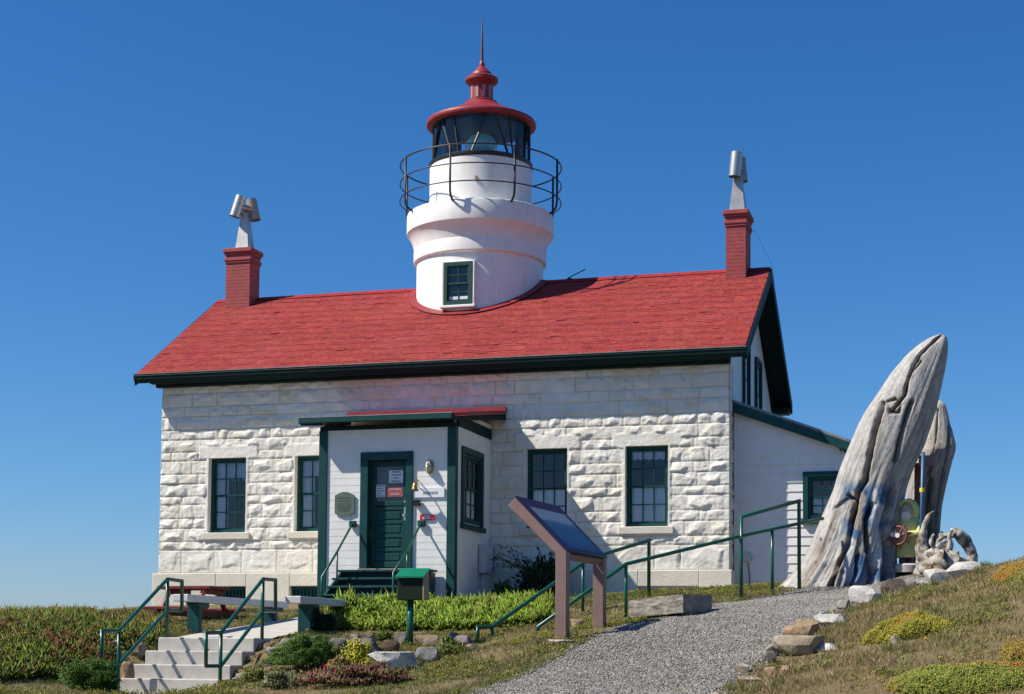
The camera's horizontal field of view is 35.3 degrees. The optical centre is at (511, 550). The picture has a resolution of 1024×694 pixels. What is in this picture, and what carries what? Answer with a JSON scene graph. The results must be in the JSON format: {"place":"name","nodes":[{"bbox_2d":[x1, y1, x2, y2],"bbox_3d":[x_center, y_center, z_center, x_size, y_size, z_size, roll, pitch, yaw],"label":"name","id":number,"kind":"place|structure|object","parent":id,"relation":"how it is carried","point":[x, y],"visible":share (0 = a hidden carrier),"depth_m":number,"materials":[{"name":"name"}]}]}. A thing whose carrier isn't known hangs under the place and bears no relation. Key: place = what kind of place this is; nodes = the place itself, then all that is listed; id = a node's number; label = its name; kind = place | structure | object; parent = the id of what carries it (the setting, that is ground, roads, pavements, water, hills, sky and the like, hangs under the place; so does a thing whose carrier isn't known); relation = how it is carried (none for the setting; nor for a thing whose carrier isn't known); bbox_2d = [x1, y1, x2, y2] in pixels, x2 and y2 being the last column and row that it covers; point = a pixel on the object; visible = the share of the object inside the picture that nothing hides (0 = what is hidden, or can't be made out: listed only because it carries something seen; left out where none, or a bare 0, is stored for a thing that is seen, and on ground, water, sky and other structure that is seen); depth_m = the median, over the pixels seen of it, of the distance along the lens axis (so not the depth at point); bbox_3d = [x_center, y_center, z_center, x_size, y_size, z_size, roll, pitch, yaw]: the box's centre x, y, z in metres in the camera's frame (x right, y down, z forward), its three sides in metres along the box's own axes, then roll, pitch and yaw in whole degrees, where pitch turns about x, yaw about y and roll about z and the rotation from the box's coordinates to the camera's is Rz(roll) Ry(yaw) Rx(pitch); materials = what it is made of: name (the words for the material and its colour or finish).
{"place":"outdoors","nodes":[
{"label":"outdoors","id":0,"kind":"place"},
{"bbox_2d":[0,555,1023,693],"bbox_3d":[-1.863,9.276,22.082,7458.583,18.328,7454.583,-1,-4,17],"label":"ground","id":1,"kind":"structure","parent":0,"point":[829,689],"depth_m":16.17,"materials":[{"name":"plant"}]},
{"bbox_2d":[0,602,170,689],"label":"ice plant carpet","id":2,"kind":"object","parent":1,"relation":"on","point":[52,640],"visible":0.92,"depth_m":20.07,"materials":[{"name":"green plant"}]},
{"bbox_2d":[57,657,121,690],"bbox_3d":[-4.680,1.392,17.964,0.713,0.428,0.772,3,-4,-36],"label":"bush","id":3,"kind":"object","parent":1,"relation":"on","point":[98,673],"visible":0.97,"depth_m":17.81,"materials":[{"name":"green plant"}]},
{"bbox_2d":[120,661,134,677],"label":"rock","id":4,"kind":"object","parent":1,"relation":"on","point":[127,670],"visible":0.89,"depth_m":19.51,"materials":[{"name":"stone"}]},
{"bbox_2d":[133,643,146,657],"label":"rock","id":5,"kind":"object","parent":1,"relation":"on","point":[140,649],"visible":0.84,"depth_m":20.14,"materials":[{"name":"stone"}]},
{"bbox_2d":[110,637,272,693],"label":"concrete steps","id":6,"kind":"structure","parent":1,"relation":"on","point":[173,662],"depth_m":19.74,"materials":[{"name":"concrete"}]},
{"bbox_2d":[100,577,183,690],"bbox_3d":[-4.552,1.052,19.851,0.048,1.491,1.995,-1,-4,17],"label":"stair railing","id":7,"kind":"object","parent":6,"relation":"on","point":[120,660],"visible":0.89,"depth_m":19.84,"materials":[{"name":"metal"}]},
{"bbox_2d":[204,577,276,683],"bbox_3d":[-3.315,1.121,19.727,0.048,1.640,1.951,-1,-4,17],"label":"stair railing","id":8,"kind":"object","parent":6,"relation":"on","point":[221,663],"visible":1,"depth_m":19.65,"materials":[{"name":"metal"}]},
{"bbox_2d":[143,586,245,617],"bbox_3d":[-5.077,0.876,25.636,1.040,0.588,1.603,-1,-4,17],"label":"picnic table","id":9,"kind":"object","parent":1,"relation":"on","point":[219,591],"visible":0.69,"depth_m":25.46,"materials":[{"name":"red wood"}]},
{"bbox_2d":[173,594,288,633],"bbox_3d":[-3.935,0.987,22.783,0.220,0.609,3.200,-1,-4,17],"label":"plank bench","id":10,"kind":"object","parent":1,"relation":"on","point":[196,604],"visible":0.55,"depth_m":21.77,"materials":[{"name":"teal paint"}]},
{"bbox_2d":[232,674,242,681],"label":"rock","id":11,"kind":"object","parent":1,"relation":"on","point":[235,678],"visible":0.41,"depth_m":18.02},
{"bbox_2d":[181,618,297,637],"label":"concrete walk","id":12,"kind":"structure","parent":1,"relation":"on","point":[273,629],"depth_m":21.79,"materials":[{"name":"concrete"}]},
{"bbox_2d":[239,664,267,680],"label":"green clump","id":13,"kind":"object","parent":1,"relation":"on","point":[254,674],"visible":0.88,"depth_m":17.71,"materials":[{"name":"green plant"}]},
{"bbox_2d":[266,647,275,655],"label":"rock","id":14,"kind":"object","parent":1,"relation":"on","point":[268,652],"visible":0.51,"depth_m":19.55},
{"bbox_2d":[257,667,309,688],"bbox_3d":[-2.363,1.349,16.884,0.570,0.282,0.468,-1,-4,17],"label":"ice plant clump","id":15,"kind":"object","parent":1,"relation":"on","point":[278,678],"visible":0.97,"depth_m":16.77,"materials":[{"name":"green plant"}]},
{"bbox_2d":[279,638,293,645],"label":"rock","id":16,"kind":"object","parent":1,"relation":"on","point":[284,639],"visible":0.3,"depth_m":19.64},
{"bbox_2d":[262,632,337,670],"bbox_3d":[-2.336,1.165,18.218,0.936,0.474,0.773,-1,-4,17],"label":"bush","id":17,"kind":"object","parent":1,"relation":"on","point":[300,650],"visible":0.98,"depth_m":18.03,"materials":[{"name":"green plant"}]},
{"bbox_2d":[285,596,353,633],"bbox_3d":[-2.366,0.961,21.887,0.220,0.568,3.000,-1,-4,17],"label":"plank bench","id":18,"kind":"object","parent":1,"relation":"on","point":[307,606],"visible":0.41,"depth_m":20.80,"materials":[{"name":"teal paint"}]},
{"bbox_2d":[313,608,339,631],"bbox_3d":[-2.502,0.908,21.015,0.424,0.412,0.447,3,-4,-32],"label":"bush","id":19,"kind":"object","parent":1,"relation":"on","point":[322,621],"visible":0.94,"depth_m":20.92,"materials":[{"name":"green plant"}]},
{"bbox_2d":[331,644,343,653],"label":"green clump","id":20,"kind":"object","parent":1,"relation":"on","point":[336,649],"visible":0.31,"depth_m":19.14,"materials":[{"name":"green plant"}]},
{"bbox_2d":[329,638,346,649],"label":"rock","id":21,"kind":"object","parent":1,"relation":"on","point":[339,642],"visible":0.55,"depth_m":19.42,"materials":[{"name":"stone"}]},
{"bbox_2d":[323,652,353,668],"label":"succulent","id":22,"kind":"object","parent":1,"relation":"on","point":[337,661],"visible":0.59,"depth_m":17.82,"materials":[{"name":"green plant"}]},
{"bbox_2d":[350,634,361,644],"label":"rock","id":23,"kind":"object","parent":1,"relation":"on","point":[355,636],"visible":0.38,"depth_m":19.76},
{"bbox_2d":[340,638,372,665],"bbox_3d":[-1.734,1.164,17.988,0.425,0.387,0.338,-1,-4,17],"label":"yellow succulent","id":24,"kind":"object","parent":1,"relation":"on","point":[351,655],"visible":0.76,"depth_m":17.94,"materials":[{"name":"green plant"}]},
{"bbox_2d":[298,658,418,685],"bbox_3d":[-1.587,1.272,16.605,1.366,0.324,0.778,-1,-4,17],"label":"red ice plant","id":25,"kind":"object","parent":1,"relation":"on","point":[366,674],"visible":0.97,"depth_m":16.39,"materials":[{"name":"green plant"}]},
{"bbox_2d":[351,638,379,652],"bbox_3d":[-1.752,1.166,19.217,0.330,0.232,0.285,1,-4,-14],"label":"rock","id":26,"kind":"object","parent":1,"relation":"on","point":[374,645],"visible":0.45,"depth_m":19.14,"materials":[{"name":"stone"}]},
{"bbox_2d":[363,631,375,640],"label":"rock","id":27,"kind":"object","parent":1,"relation":"on","point":[369,634],"visible":0.51,"depth_m":19.95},
{"bbox_2d":[319,520,437,607],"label":"porch steps","id":28,"kind":"structure","parent":1,"relation":"on","point":[366,582],"depth_m":28.36,"materials":[{"name":"teal paint"}]},
{"bbox_2d":[370,628,394,640],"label":"green clump","id":29,"kind":"object","parent":1,"relation":"on","point":[385,635],"visible":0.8,"depth_m":20.23,"materials":[{"name":"green plant"}]},
{"bbox_2d":[379,640,399,651],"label":"rock","id":30,"kind":"object","parent":1,"relation":"on","point":[391,645],"visible":0.76,"depth_m":19.20,"materials":[{"name":"stone"}]},
{"bbox_2d":[368,651,418,669],"bbox_3d":[-1.317,1.227,17.491,0.520,0.248,0.428,-2,-4,36],"label":"rock","id":31,"kind":"object","parent":1,"relation":"on","point":[401,659],"visible":0.69,"depth_m":17.34,"materials":[{"name":"stone"}]},
{"bbox_2d":[395,632,406,643],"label":"rock","id":32,"kind":"object","parent":1,"relation":"on","point":[400,636],"visible":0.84,"depth_m":20.05,"materials":[{"name":"stone"}]},
{"bbox_2d":[395,568,429,645],"bbox_3d":[-1.241,0.754,19.993,0.380,1.073,0.242,-1,-4,17],"label":"post box","id":33,"kind":"object","parent":1,"relation":"on","point":[412,584],"visible":0.91,"depth_m":19.96,"materials":[{"name":"green paint"}]},
{"bbox_2d":[415,635,439,645],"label":"rock","id":34,"kind":"object","parent":1,"relation":"on","point":[425,639],"visible":0.77,"depth_m":19.93,"materials":[{"name":"stone"}]},
{"bbox_2d":[415,647,440,661],"bbox_3d":[-0.934,1.166,17.795,0.283,0.189,0.253,-1,-4,17],"label":"rock","id":35,"kind":"object","parent":1,"relation":"on","point":[427,654],"visible":0.85,"depth_m":17.70,"materials":[{"name":"stone"}]},
{"bbox_2d":[324,584,554,630],"bbox_3d":[-0.986,0.824,22.473,3.328,0.756,2.603,0,-4,3],"label":"ice plant bed","id":36,"kind":"object","parent":1,"relation":"on","point":[380,612],"visible":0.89,"depth_m":21.65,"materials":[{"name":"green plant"}]},
{"bbox_2d":[430,631,461,647],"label":"green clump","id":37,"kind":"object","parent":1,"relation":"on","point":[447,639],"visible":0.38,"depth_m":19.36,"materials":[{"name":"green plant"}]},
{"bbox_2d":[448,632,457,641],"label":"rock","id":38,"kind":"object","parent":1,"relation":"on","point":[453,635],"visible":0.42,"depth_m":20.15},
{"bbox_2d":[437,642,478,654],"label":"green clump","id":39,"kind":"object","parent":1,"relation":"on","point":[444,648],"visible":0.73,"depth_m":18.07,"materials":[{"name":"green plant"}]},
{"bbox_2d":[454,635,472,646],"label":"rock","id":40,"kind":"object","parent":1,"relation":"on","point":[465,640],"visible":0.63,"depth_m":19.77,"materials":[{"name":"stone"}]},
{"bbox_2d":[466,644,478,648],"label":"rock","id":41,"kind":"object","parent":1,"relation":"on","point":[471,645],"visible":0.48,"depth_m":18.94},
{"bbox_2d":[133,18,850,605],"bbox_3d":[-0.125,-4.638,33.043,14.201,13.880,9.169,-1,-4,17],"label":"lighthouse","id":42,"kind":"object","parent":1,"relation":"on","point":[485,368],"visible":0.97,"depth_m":31.23,"materials":[{"name":"stone"}]},
{"bbox_2d":[201,458,249,539],"bbox_3d":[-5.691,-1.029,32.353,1.050,1.650,0.341,-1,-4,17],"label":"window","id":43,"kind":"structure","parent":42,"relation":"in","point":[223,470],"depth_m":32.48,"materials":[{"name":"teal paint"}]},
{"bbox_2d":[230,194,260,247],"bbox_3d":[-5.958,-7.282,35.882,0.447,1.239,0.685,-2,-4,34],"label":"chimney cowl","id":44,"kind":"object","parent":42,"relation":"on","point":[249,214],"visible":0.98,"depth_m":35.78,"materials":[{"name":"metal"}]},
{"bbox_2d":[288,456,318,538],"bbox_3d":[-3.879,-1.048,31.816,1.050,1.650,0.341,-1,-4,17],"label":"window","id":45,"kind":"structure","parent":42,"relation":"in","point":[308,466],"depth_m":31.97,"materials":[{"name":"teal paint"}]},
{"bbox_2d":[335,492,354,515],"bbox_3d":[-3.045,-0.840,29.229,0.382,0.438,0.023,-1,-4,17],"label":"wall plaque","id":46,"kind":"object","parent":42,"relation":"attached to","point":[344,503],"depth_m":29.22,"materials":[{"name":"green metal"}]},
{"bbox_2d":[357,451,413,569],"bbox_3d":[-2.214,-0.698,29.187,1.050,2.140,0.490,-1,-4,17],"label":"door","id":47,"kind":"structure","parent":42,"relation":"in","point":[391,529],"depth_m":29.09,"materials":[{"name":"teal paint"}]},
{"bbox_2d":[376,485,384,496],"bbox_3d":[-2.386,-1.074,29.193,0.178,0.222,0.010,-1,-4,17],"label":"paper notice","id":48,"kind":"object","parent":47,"relation":"attached to","point":[380,490],"visible":1,"depth_m":29.19,"materials":[{"name":"paper"}]},
{"bbox_2d":[388,487,402,496],"bbox_3d":[-2.117,-1.057,29.112,0.292,0.179,0.010,-1,-4,17],"label":"paper notice","id":49,"kind":"object","parent":47,"relation":"attached to","point":[395,491],"visible":1,"depth_m":29.11,"materials":[{"name":"paper"}]},
{"bbox_2d":[389,470,402,482],"bbox_3d":[-2.097,-1.334,29.124,0.279,0.225,0.010,-1,-4,17],"label":"paper notice","id":50,"kind":"object","parent":42,"relation":"attached to","point":[395,476],"visible":1,"depth_m":29.12,"materials":[{"name":"paper"}]},
{"bbox_2d":[411,478,419,490],"bbox_3d":[-1.711,-1.168,28.715,0.150,0.233,0.306,-1,-4,17],"label":"brass bell","id":51,"kind":"object","parent":42,"relation":"attached to","point":[414,486],"visible":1,"depth_m":28.61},
{"bbox_2d":[412,500,420,505],"bbox_3d":[-1.707,-0.844,28.775,0.135,0.097,0.132,-1,-4,17],"label":"wall box","id":52,"kind":"object","parent":42,"relation":"attached to","point":[416,502],"visible":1,"depth_m":28.73,"materials":[{"name":"black plastic"}]},
{"bbox_2d":[420,514,434,519],"bbox_3d":[-1.519,-0.589,28.765,0.276,0.103,0.020,-1,-4,17],"label":"warning sign","id":53,"kind":"object","parent":42,"relation":"attached to","point":[427,516],"visible":1,"depth_m":28.75,"materials":[{"name":"red paint"}]},
{"bbox_2d":[425,460,432,473],"bbox_3d":[-1.496,-1.494,28.762,0.160,0.259,0.134,-1,-4,17],"label":"wall lamp","id":54,"kind":"object","parent":42,"relation":"attached to","point":[428,466],"visible":1,"depth_m":28.74,"materials":[{"name":"gold metal"}]},
{"bbox_2d":[415,487,444,497],"bbox_3d":[-1.472,-1.033,28.779,0.556,0.181,0.025,-1,-4,17],"label":"name board","id":55,"kind":"object","parent":42,"relation":"attached to","point":[427,492],"visible":1,"depth_m":28.77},
{"bbox_2d":[443,261,471,304],"bbox_3d":[-1.102,-5.466,32.985,0.608,0.890,0.075,-1,-4,17],"label":"window","id":56,"kind":"structure","parent":42,"relation":"in","point":[468,264],"depth_m":32.97,"materials":[{"name":"green paint"}]},
{"bbox_2d":[460,446,485,532],"bbox_3d":[-0.760,-1.100,29.538,0.197,1.491,1.326,-1,-4,17],"label":"window","id":57,"kind":"structure","parent":42,"relation":"in","point":[473,514],"depth_m":29.70,"materials":[{"name":"teal paint"}]},
{"bbox_2d":[478,539,493,596],"bbox_3d":[-0.461,0.551,30.116,0.142,1.550,0.680,-1,-4,17],"label":"meter box","id":58,"kind":"object","parent":42,"relation":"attached to","point":[486,553],"visible":0.86,"depth_m":29.86,"materials":[{"name":"grey paint"}]},
{"bbox_2d":[519,449,566,535],"bbox_3d":[0.676,-1.097,30.451,1.030,1.650,0.312,-1,-4,17],"label":"window","id":59,"kind":"structure","parent":42,"relation":"in","point":[557,496],"depth_m":30.55,"materials":[{"name":"teal paint"}]},
{"bbox_2d":[619,446,673,533],"bbox_3d":[2.521,-1.116,29.904,1.030,1.650,0.312,-1,-4,17],"label":"window","id":60,"kind":"structure","parent":42,"relation":"in","point":[646,505],"depth_m":30.00,"materials":[{"name":"teal paint"}]},
{"bbox_2d":[729,151,747,209],"bbox_3d":[4.615,-7.455,32.777,0.360,1.236,0.644,-1,-4,17],"label":"chimney cowl","id":61,"kind":"object","parent":42,"relation":"on","point":[737,171],"visible":0.91,"depth_m":32.62,"materials":[{"name":"metal"}]},
{"bbox_2d":[743,348,750,404],"bbox_3d":[4.632,-3.384,31.754,0.149,1.568,0.828,-1,-4,17],"label":"window","id":62,"kind":"structure","parent":42,"relation":"in","point":[748,364],"depth_m":31.99,"materials":[{"name":"teal paint"}]},
{"bbox_2d":[743,552,751,584],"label":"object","id":63,"kind":"object","parent":42,"relation":"attached to","point":[747,556],"depth_m":29.64,"materials":[{"name":"grey paint"}]},
{"bbox_2d":[755,357,762,409],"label":"window","id":64,"kind":"structure","parent":42,"relation":"in","point":[758,364],"depth_m":33.60,"materials":[{"name":"teal paint"}]},
{"bbox_2d":[801,471,838,523],"bbox_3d":[5.756,-0.960,29.374,0.914,0.960,0.187,-1,-4,17],"label":"window","id":65,"kind":"structure","parent":42,"relation":"in","point":[813,506],"depth_m":29.43,"materials":[{"name":"teal paint"}]},
{"bbox_2d":[491,578,521,596],"bbox_3d":[-0.104,0.753,29.107,0.666,0.492,0.578,-1,-4,17],"label":"leafy plant","id":66,"kind":"object","parent":1,"relation":"on","point":[501,588],"visible":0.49,"depth_m":29.04,"materials":[{"name":"green plant"}]},
{"bbox_2d":[488,544,555,596],"bbox_3d":[0.319,0.453,29.586,1.519,1.116,0.938,-1,-4,17],"label":"shrub","id":67,"kind":"object","parent":1,"relation":"on","point":[538,576],"visible":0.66,"depth_m":29.42,"materials":[{"name":"green plant"}]},
{"bbox_2d":[508,496,607,639],"bbox_3d":[0.536,0.299,18.324,0.710,1.736,1.361,-1,-4,22],"label":"information sign","id":68,"kind":"object","parent":1,"relation":"on","point":[561,534],"visible":0.79,"depth_m":17.93,"materials":[{"name":"brown"}]},
{"bbox_2d":[547,639,573,644],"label":"paving stone","id":69,"kind":"object","parent":1,"relation":"on","point":[554,641],"visible":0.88,"depth_m":17.22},
{"bbox_2d":[475,539,650,639],"bbox_3d":[0.738,0.511,21.669,0.123,1.549,3.594,-3,-5,42],"label":"ramp railing","id":70,"kind":"object","parent":1,"relation":"on","point":[531,599],"visible":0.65,"depth_m":21.95,"materials":[{"name":"metal"}]},
{"bbox_2d":[570,619,583,628],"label":"rock","id":71,"kind":"object","parent":1,"relation":"on","point":[576,622],"visible":0.59,"depth_m":19.55,"materials":[{"name":"stone"}]},
{"bbox_2d":[629,594,711,617],"bbox_3d":[1.953,0.794,19.799,0.798,0.493,0.678,-2,-5,39],"label":"stone block","id":72,"kind":"object","parent":1,"relation":"on","point":[682,604],"visible":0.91,"depth_m":19.54,"materials":[{"name":"stone"}]},
{"bbox_2d":[536,499,823,630],"bbox_3d":[2.440,0.139,21.449,5.339,1.954,0.261,3,-5,-39],"label":"ramp railing","id":73,"kind":"object","parent":1,"relation":"on","point":[798,524],"visible":0.84,"depth_m":22.16,"materials":[{"name":"metal"}]},
{"bbox_2d":[739,676,761,682],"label":"rock","id":74,"kind":"object","parent":1,"relation":"on","point":[743,678],"visible":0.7,"depth_m":13.49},
{"bbox_2d":[763,667,776,677],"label":"rock","id":75,"kind":"object","parent":1,"relation":"on","point":[767,670],"visible":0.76,"depth_m":13.65,"materials":[{"name":"stone"}]},
{"bbox_2d":[764,651,777,662],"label":"rock","id":76,"kind":"object","parent":1,"relation":"on","point":[769,655],"visible":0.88,"depth_m":14.56,"materials":[{"name":"stone"}]},
{"bbox_2d":[765,644,780,655],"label":"rock","id":77,"kind":"object","parent":1,"relation":"on","point":[770,647],"visible":0.6,"depth_m":15.01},
{"bbox_2d":[780,665,790,673],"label":"rock","id":78,"kind":"object","parent":1,"relation":"on","point":[786,668],"visible":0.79,"depth_m":13.75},
{"bbox_2d":[772,635,823,655],"bbox_3d":[2.645,0.899,14.891,0.490,0.225,0.404,-1,-4,17],"label":"rock","id":79,"kind":"object","parent":1,"relation":"on","point":[794,645],"visible":0.81,"depth_m":14.73,"materials":[{"name":"stone"}]},
{"bbox_2d":[783,625,813,635],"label":"rock","id":80,"kind":"object","parent":1,"relation":"on","point":[807,630],"visible":0.55,"depth_m":15.13,"materials":[{"name":"stone"}]},
{"bbox_2d":[795,619,819,631],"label":"rock","id":81,"kind":"object","parent":1,"relation":"on","point":[815,623],"visible":0.59,"depth_m":15.71,"materials":[{"name":"stone"}]},
{"bbox_2d":[817,643,837,650],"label":"rock","id":82,"kind":"object","parent":1,"relation":"on","point":[825,646],"visible":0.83,"depth_m":14.75,"materials":[{"name":"stone"}]},
{"bbox_2d":[813,614,846,624],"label":"rock","id":83,"kind":"object","parent":1,"relation":"on","point":[824,618],"visible":0.66,"depth_m":17.15,"materials":[{"name":"stone"}]},
{"bbox_2d":[836,599,849,610],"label":"rock","id":84,"kind":"object","parent":1,"relation":"on","point":[841,603],"visible":0.79,"depth_m":18.38,"materials":[{"name":"stone"}]},
{"bbox_2d":[780,334,947,587],"bbox_3d":[5.071,-1.179,23.776,2.360,3.959,1.609,1,-4,-12],"label":"driftwood log","id":85,"kind":"object","parent":1,"relation":"on","point":[851,544],"visible":0.92,"depth_m":23.28,"materials":[{"name":"wood"}]},
{"bbox_2d":[848,585,881,602],"bbox_3d":[4.205,0.552,19.069,0.388,0.266,0.263,-2,-4,37],"label":"rock","id":86,"kind":"object","parent":1,"relation":"on","point":[857,593],"visible":0.79,"depth_m":18.98,"materials":[{"name":"stone"}]},
{"bbox_2d":[880,578,908,594],"bbox_3d":[4.730,0.493,19.836,0.363,0.288,0.321,-1,-4,17],"label":"rock","id":87,"kind":"object","parent":1,"relation":"on","point":[888,585],"visible":0.51,"depth_m":19.74,"materials":[{"name":"stone"}]},
{"bbox_2d":[890,635,898,644],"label":"rock","id":88,"kind":"object","parent":1,"relation":"on","point":[894,638],"visible":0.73,"depth_m":14.18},
{"bbox_2d":[887,498,919,572],"bbox_3d":[5.758,-0.215,23.366,0.514,1.084,0.560,-2,-4,33],"label":"machine","id":89,"kind":"object","parent":1,"relation":"on","point":[905,532],"visible":0.9,"depth_m":23.25,"materials":[{"name":"metal"}]},
{"bbox_2d":[860,609,955,645],"bbox_3d":[3.601,0.722,14.598,0.870,0.381,0.726,-1,-4,17],"label":"succulent mound","id":90,"kind":"object","parent":1,"relation":"on","point":[899,626],"visible":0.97,"depth_m":14.41,"materials":[{"name":"yellow plant"}]},
{"bbox_2d":[906,581,916,587],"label":"rock","id":91,"kind":"object","parent":1,"relation":"on","point":[911,583],"visible":0.51,"depth_m":20.27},
{"bbox_2d":[913,580,927,585],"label":"rock","id":92,"kind":"object","parent":1,"relation":"on","point":[920,582],"visible":0.48,"depth_m":20.96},
{"bbox_2d":[919,452,924,530],"bbox_3d":[5.843,-0.495,22.915,0.083,1.806,0.242,0,-4,5],"label":"blue pole","id":93,"kind":"object","parent":1,"relation":"on","point":[922,486],"visible":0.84,"depth_m":22.90,"materials":[{"name":"metal"}]},
{"bbox_2d":[914,455,934,518],"bbox_3d":[6.048,-0.480,23.575,0.239,1.796,0.413,1,-4,-6],"label":"wooden post","id":94,"kind":"object","parent":1,"relation":"on","point":[929,460],"visible":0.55,"depth_m":23.68,"materials":[{"name":"wood"}]},
{"bbox_2d":[906,400,955,562],"bbox_3d":[6.235,-0.923,24.190,0.826,2.685,0.599,-2,-5,37],"label":"driftwood stump","id":95,"kind":"object","parent":1,"relation":"on","point":[940,444],"visible":0.48,"depth_m":24.03,"materials":[{"name":"wood"}]},
{"bbox_2d":[913,511,962,577],"bbox_3d":[5.926,-0.042,22.481,0.632,1.039,0.704,2,-4,-29],"label":"driftwood root","id":96,"kind":"object","parent":1,"relation":"on","point":[940,554],"visible":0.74,"depth_m":22.38,"materials":[{"name":"wood"}]},
{"bbox_2d":[923,568,954,584],"bbox_3d":[5.546,0.376,20.879,0.381,0.272,0.338,1,-4,-2],"label":"rock","id":97,"kind":"object","parent":1,"relation":"on","point":[936,573],"visible":0.62,"depth_m":20.73,"materials":[{"name":"stone"}]},
{"bbox_2d":[883,659,1023,693],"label":"succulent mound","id":98,"kind":"object","parent":1,"relation":"on","point":[953,678],"visible":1,"depth_m":11.84,"materials":[{"name":"green plant"}]},
{"bbox_2d":[946,561,980,577],"bbox_3d":[5.849,0.299,20.612,0.466,0.320,0.308,1,-4,-14],"label":"rock","id":99,"kind":"object","parent":1,"relation":"on","point":[958,569],"visible":0.5,"depth_m":20.58,"materials":[{"name":"stone"}]},
{"bbox_2d":[949,527,978,561],"bbox_3d":[6.530,0.004,23.195,0.413,0.677,0.177,1,-4,-2],"label":"driftwood arc","id":100,"kind":"object","parent":1,"relation":"on","point":[962,538],"visible":0.57,"depth_m":23.13,"materials":[{"name":"wood"}]},
{"bbox_2d":[991,561,1023,581],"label":"succulent mound","id":101,"kind":"object","parent":1,"relation":"on","point":[1004,571],"visible":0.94,"depth_m":17.26,"materials":[{"name":"yellow plant"}]},
{"bbox_2d":[999,638,1023,661],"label":"succulent mound","id":102,"kind":"object","parent":1,"relation":"on","point":[1009,649],"visible":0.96,"depth_m":12.42,"materials":[{"name":"yellow plant"}]},
{"bbox_2d":[0,0,1023,609],"label":"sky","id":103,"kind":"structure","parent":0,"point":[881,142],"materials":[{"name":"blue"}]},
{"bbox_2d":[460,574,924,693],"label":"gravel path","id":104,"kind":"structure","parent":0,"point":[650,652],"depth_m":15.99,"materials":[{"name":"gravel"}]},
{"bbox_2d":[734,663,748,673],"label":"rock","id":105,"kind":"object","parent":104,"relation":"on","point":[741,667],"visible":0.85,"depth_m":14.07,"materials":[{"name":"stone"}]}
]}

